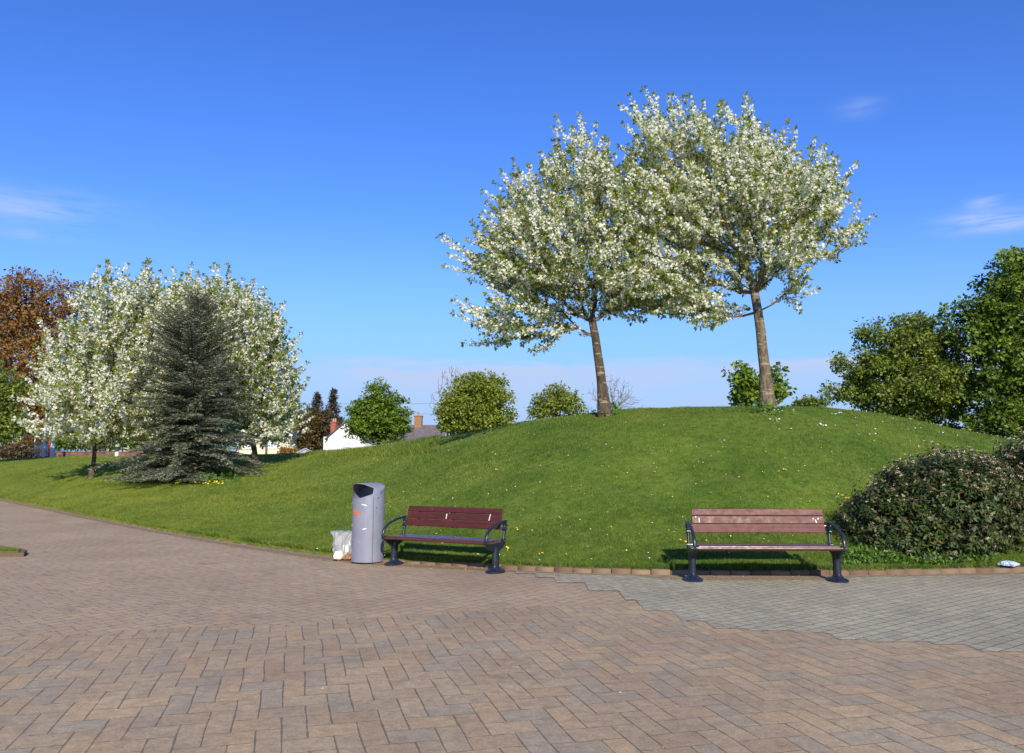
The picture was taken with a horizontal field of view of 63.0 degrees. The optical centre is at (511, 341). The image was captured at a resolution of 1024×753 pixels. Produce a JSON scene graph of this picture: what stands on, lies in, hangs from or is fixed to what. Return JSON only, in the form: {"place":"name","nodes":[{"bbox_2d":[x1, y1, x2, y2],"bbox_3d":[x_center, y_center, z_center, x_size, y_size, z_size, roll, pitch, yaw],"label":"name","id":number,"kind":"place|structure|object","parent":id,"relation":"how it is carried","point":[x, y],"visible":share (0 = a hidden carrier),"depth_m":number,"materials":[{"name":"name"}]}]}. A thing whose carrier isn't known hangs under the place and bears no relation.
{"place":"outdoors","nodes":[
{"label":"outdoors","id":0,"kind":"place"},
{"bbox_2d":[0,501,639,639],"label":"pavement","id":1,"kind":"structure","parent":0,"point":[61,574],"depth_m":11.06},
{"bbox_2d":[0,546,20,551],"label":"verge","id":2,"kind":"structure","parent":1,"relation":"on","point":[5,547],"depth_m":14.93,"materials":[{"name":"green plant"}]},
{"bbox_2d":[0,549,26,556],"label":"verge kerb","id":3,"kind":"structure","parent":1,"relation":"on","point":[22,553],"depth_m":14.40,"materials":[{"name":"concrete"}]},
{"bbox_2d":[330,530,351,559],"bbox_3d":[-2.821,3.401,13.922,0.387,0.471,0.373,-2,-8,15],"label":"plastic bag","id":4,"kind":"object","parent":1,"relation":"on","point":[341,544],"visible":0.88,"depth_m":13.83,"materials":[{"name":"plastic"}]},
{"bbox_2d":[351,483,384,563],"bbox_3d":[-2.363,2.967,13.709,0.530,1.275,0.532,-5,-9,33],"label":"litter bin","id":5,"kind":"object","parent":1,"relation":"on","point":[368,516],"visible":0.99,"depth_m":13.50,"materials":[{"name":"grey metal"}]},
{"bbox_2d":[381,506,507,573],"bbox_3d":[-1.059,3.042,12.930,2.147,0.906,0.644,-5,-9,29],"label":"park bench","id":6,"kind":"object","parent":1,"relation":"on","point":[454,516],"visible":1,"depth_m":13.04,"materials":[{"name":"brown wood"}]},
{"bbox_2d":[2,499,1023,575],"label":"kerb","id":7,"kind":"structure","parent":1,"relation":"on","point":[823,572],"depth_m":12.21,"materials":[{"name":"brick"}]},
{"bbox_2d":[997,560,1019,566],"bbox_3d":[7.404,3.300,12.406,0.314,0.095,0.200,0,-8,0],"label":"plastic scrap","id":8,"kind":"object","parent":7,"relation":"on","point":[1007,563],"visible":1,"depth_m":12.37,"materials":[{"name":"white plastic"}]},
{"bbox_2d":[386,412,447,442],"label":"house","id":9,"kind":"structure","parent":0,"point":[420,428],"depth_m":98.28,"materials":[{"name":"grey stone"}]},
{"bbox_2d":[0,604,1023,752],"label":"block paving","id":10,"kind":"structure","parent":0,"point":[569,673],"depth_m":6.12,"materials":[{"name":"beige brick"}]},
{"bbox_2d":[10,554,1020,746],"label":"fallen petals","id":11,"kind":"object","parent":10,"relation":"on","point":[659,581],"visible":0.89,"depth_m":11.79,"materials":[{"name":"white plant"}]},
{"bbox_2d":[0,405,1023,573],"bbox_3d":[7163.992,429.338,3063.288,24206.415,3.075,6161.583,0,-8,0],"label":"lawn","id":12,"kind":"structure","parent":0,"point":[810,492],"depth_m":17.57,"materials":[{"name":"green plant"}]},
{"bbox_2d":[0,359,35,447],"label":"green tree","id":13,"kind":"object","parent":12,"relation":"on","point":[7,425],"visible":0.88,"depth_m":49.75,"materials":[{"name":"green plant"}]},
{"bbox_2d":[0,439,41,458],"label":"brush","id":14,"kind":"object","parent":12,"relation":"on","point":[22,448],"visible":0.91,"depth_m":59.10,"materials":[{"name":"brown plant"}]},
{"bbox_2d":[2,451,47,458],"bbox_3d":[-34.299,8.206,58.931,3.446,1.000,0.050,0,-8,0],"label":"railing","id":15,"kind":"object","parent":12,"relation":"on","point":[30,453],"visible":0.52,"depth_m":58.97,"materials":[{"name":"metal"}]},
{"bbox_2d":[11,450,47,458],"bbox_3d":[-35.526,8.881,62.370,4.160,1.467,1.800,1,-8,-4],"label":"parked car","id":16,"kind":"object","parent":12,"relation":"on","point":[46,454],"visible":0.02,"depth_m":61.69,"materials":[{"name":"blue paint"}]},
{"bbox_2d":[0,433,60,458],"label":"bungalow","id":17,"kind":"object","parent":12,"relation":"on","point":[40,445],"visible":0.05,"depth_m":75.92,"materials":[{"name":"stone"}]},
{"bbox_2d":[47,441,50,456],"bbox_3d":[-32.435,7.710,58.496,0.180,1.470,0.160,0,-8,0],"label":"gate post","id":18,"kind":"object","parent":12,"relation":"on","point":[49,442],"visible":0.7,"depth_m":58.48,"materials":[{"name":"red paint"}]},
{"bbox_2d":[41,395,61,456],"bbox_3d":[-32.016,6.110,58.215,1.255,4.868,0.220,0,-8,0],"label":"street lamp","id":19,"kind":"object","parent":12,"relation":"on","point":[43,448],"visible":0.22,"depth_m":57.99,"materials":[{"name":"metal"}]},
{"bbox_2d":[49,432,54,456],"bbox_3d":[-30.892,5.737,57.258,1.300,5.338,0.300,0,-8,0],"label":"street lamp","id":20,"kind":"object","parent":12,"relation":"on","point":[52,449],"visible":0.17,"depth_m":56.93,"materials":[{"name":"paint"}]},
{"bbox_2d":[0,266,109,450],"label":"copper tree","id":21,"kind":"object","parent":12,"relation":"on","point":[26,316],"visible":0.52,"depth_m":65.51,"materials":[{"name":"brown plant"}]},
{"bbox_2d":[7,257,182,477],"bbox_3d":[-16.924,1.000,34.718,6.090,9.401,7.158,-3,-8,20],"label":"cherry tree","id":22,"kind":"object","parent":12,"relation":"on","point":[67,408],"visible":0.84,"depth_m":33.75,"materials":[{"name":"white plant"}]},
{"bbox_2d":[54,451,159,456],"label":"garden wall","id":23,"kind":"structure","parent":12,"relation":"on","point":[77,453],"depth_m":59.33,"materials":[{"name":"brick"}]},
{"bbox_2d":[115,440,119,455],"bbox_3d":[-26.733,7.453,56.513,0.266,1.520,0.266,0,-8,0],"label":"marker post","id":24,"kind":"object","parent":12,"relation":"on","point":[117,448],"visible":0.52,"depth_m":56.44,"materials":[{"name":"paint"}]},
{"bbox_2d":[45,431,217,450],"bbox_3d":[-27.883,7.449,62.706,13.385,3.000,4.508,0,-8,0],"label":"hedge","id":25,"kind":"object","parent":12,"relation":"on","point":[62,444],"visible":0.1,"depth_m":61.83,"materials":[{"name":"green plant"}]},
{"bbox_2d":[64,260,220,472],"bbox_3d":[-15.624,0.969,35.868,6.748,9.366,5.778,0,-8,0],"label":"cherry tree","id":26,"kind":"object","parent":12,"relation":"on","point":[144,339],"visible":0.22,"depth_m":34.68,"materials":[{"name":"white plant"}]},
{"bbox_2d":[87,287,280,482],"bbox_3d":[-11.919,1.538,30.964,6.307,7.338,6.085,-3,-9,23],"label":"blue conifer","id":27,"kind":"object","parent":12,"relation":"on","point":[190,344],"visible":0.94,"depth_m":30.20,"materials":[{"name":"green plant"}]},
{"bbox_2d":[143,261,315,466],"bbox_3d":[-12.041,0.882,36.064,7.322,9.071,6.614,0,-8,0],"label":"cherry tree","id":28,"kind":"object","parent":12,"relation":"on","point":[264,367],"visible":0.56,"depth_m":35.33,"materials":[{"name":"white plant"}]},
{"bbox_2d":[237,422,298,453],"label":"bungalow","id":29,"kind":"object","parent":12,"relation":"on","point":[271,449],"visible":0.22,"depth_m":91.29,"materials":[{"name":"paint"}]},
{"bbox_2d":[263,441,277,448],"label":"window","id":30,"kind":"structure","parent":29,"relation":"in","point":[269,443],"depth_m":91.32,"materials":[{"name":"white glass"}]},
{"bbox_2d":[234,401,303,430],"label":"green tree","id":31,"kind":"object","parent":12,"relation":"on","point":[288,417],"visible":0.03,"depth_m":103.78,"materials":[{"name":"green plant"}]},
{"bbox_2d":[276,445,297,453],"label":"shrub","id":32,"kind":"object","parent":12,"relation":"on","point":[284,449],"visible":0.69,"depth_m":86.69,"materials":[{"name":"brown plant"}]},
{"bbox_2d":[295,448,308,452],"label":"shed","id":33,"kind":"structure","parent":12,"relation":"on","point":[303,450],"depth_m":85.22,"materials":[{"name":"white"}]},
{"bbox_2d":[292,403,333,450],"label":"tree","id":34,"kind":"object","parent":12,"relation":"on","point":[319,425],"visible":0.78,"depth_m":96.76,"materials":[{"name":"brown plant"}]},
{"bbox_2d":[309,391,324,450],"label":"spruce","id":35,"kind":"object","parent":12,"relation":"on","point":[317,397],"visible":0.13,"depth_m":111.72,"materials":[{"name":"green plant"}]},
{"bbox_2d":[319,387,345,449],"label":"spruce","id":36,"kind":"object","parent":12,"relation":"on","point":[333,403],"visible":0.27,"depth_m":111.67,"materials":[{"name":"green plant"}]},
{"bbox_2d":[323,418,387,449],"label":"bungalow","id":37,"kind":"object","parent":12,"relation":"on","point":[335,439],"visible":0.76,"depth_m":91.68,"materials":[{"name":"paint"}]},
{"bbox_2d":[344,442,349,446],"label":"window","id":38,"kind":"structure","parent":37,"relation":"in","point":[346,444],"depth_m":91.26,"materials":[{"name":"white glass"}]},
{"bbox_2d":[340,376,414,444],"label":"green tree","id":39,"kind":"object","parent":12,"relation":"on","point":[377,418],"visible":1,"depth_m":76.79,"materials":[{"name":"green plant"}]},
{"bbox_2d":[429,366,465,414],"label":"bare tree","id":40,"kind":"object","parent":12,"relation":"on","point":[445,384],"visible":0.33,"depth_m":60.06,"materials":[{"name":"plant"}]},
{"bbox_2d":[432,368,519,435],"bbox_3d":[-2.262,4.823,51.919,5.551,6.324,5.280,4,-9,-27],"label":"rounded tree","id":41,"kind":"object","parent":12,"relation":"on","point":[478,401],"visible":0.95,"depth_m":50.78,"materials":[{"name":"green plant"}]},
{"bbox_2d":[162,447,848,553],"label":"dandelions","id":42,"kind":"object","parent":12,"relation":"on","point":[490,461],"visible":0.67,"depth_m":16.16,"materials":[{"name":"yellow plant"}]},
{"bbox_2d":[524,380,588,419],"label":"young tree","id":43,"kind":"object","parent":12,"relation":"on","point":[559,400],"visible":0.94,"depth_m":49.53,"materials":[{"name":"green plant"}]},
{"bbox_2d":[159,400,997,567],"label":"weeds","id":44,"kind":"object","parent":12,"relation":"on","point":[859,551],"visible":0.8,"depth_m":12.63,"materials":[{"name":"green plant"}]},
{"bbox_2d":[435,111,750,417],"bbox_3d":[2.176,-2.085,22.196,8.345,8.253,5.967,0,-8,0],"label":"cherry tree","id":45,"kind":"object","parent":12,"relation":"on","point":[591,184],"visible":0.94,"depth_m":21.52,"materials":[{"name":"white plant"}]},
{"bbox_2d":[587,375,639,409],"bbox_3d":[6.159,4.885,49.855,3.324,5.848,2.813,0,-8,0],"label":"bare shrub","id":46,"kind":"object","parent":12,"relation":"on","point":[620,396],"visible":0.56,"depth_m":49.90,"materials":[{"name":"plant"}]},
{"bbox_2d":[316,409,1014,559],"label":"daisies","id":47,"kind":"object","parent":12,"relation":"on","point":[698,461],"visible":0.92,"depth_m":18.75,"materials":[{"name":"white plant"}]},
{"bbox_2d":[603,85,878,407],"bbox_3d":[5.747,-2.600,21.610,6.446,8.760,5.904,7,-10,-39],"label":"cherry tree","id":48,"kind":"object","parent":12,"relation":"on","point":[726,191],"visible":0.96,"depth_m":21.03,"materials":[{"name":"white plant"}]},
{"bbox_2d":[721,360,797,406],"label":"sycamore","id":49,"kind":"object","parent":12,"relation":"on","point":[744,391],"visible":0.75,"depth_m":30.82,"materials":[{"name":"green plant"}]},
{"bbox_2d":[790,394,830,407],"bbox_3d":[17.214,5.228,47.812,2.341,4.559,2.406,0,-8,0],"label":"green bush","id":50,"kind":"object","parent":12,"relation":"on","point":[812,401],"visible":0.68,"depth_m":47.58,"materials":[{"name":"green plant"}]},
{"bbox_2d":[817,309,993,429],"bbox_3d":[16.541,1.967,35.106,5.915,6.754,5.880,-7,-11,42],"label":"spreading tree","id":51,"kind":"object","parent":12,"relation":"on","point":[928,379],"visible":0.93,"depth_m":34.35,"materials":[{"name":"green plant"}]},
{"bbox_2d":[830,435,1023,562],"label":"evergreen shrub","id":52,"kind":"object","parent":12,"relation":"on","point":[914,505],"visible":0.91,"depth_m":13.05,"materials":[{"name":"green plant"}]},
{"bbox_2d":[933,245,1023,439],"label":"tall tree","id":53,"kind":"object","parent":12,"relation":"on","point":[993,326],"visible":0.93,"depth_m":32.87,"materials":[{"name":"green plant"}]},
{"bbox_2d":[979,429,1023,536],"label":"evergreen shrub","id":54,"kind":"object","parent":12,"relation":"on","point":[1015,452],"visible":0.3,"depth_m":14.23,"materials":[{"name":"green plant"}]},
{"bbox_2d":[0,499,1023,579],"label":"soil","id":55,"kind":"structure","parent":0,"point":[648,575],"depth_m":12.44,"materials":[{"name":"brown soil"}]},
{"bbox_2d":[0,0,1023,455],"label":"sky","id":56,"kind":"structure","parent":0,"point":[321,151],"materials":[{"name":"blue"}]},
{"bbox_2d":[506,570,1023,651],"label":"grey paving","id":57,"kind":"structure","parent":0,"point":[983,612],"depth_m":9.65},
{"bbox_2d":[682,509,848,582],"bbox_3d":[3.493,2.832,11.600,2.260,0.954,0.678,0,-8,2],"label":"park bench","id":58,"kind":"object","parent":57,"relation":"on","point":[757,520],"visible":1,"depth_m":11.85,"materials":[{"name":"brown wood"}]}
]}

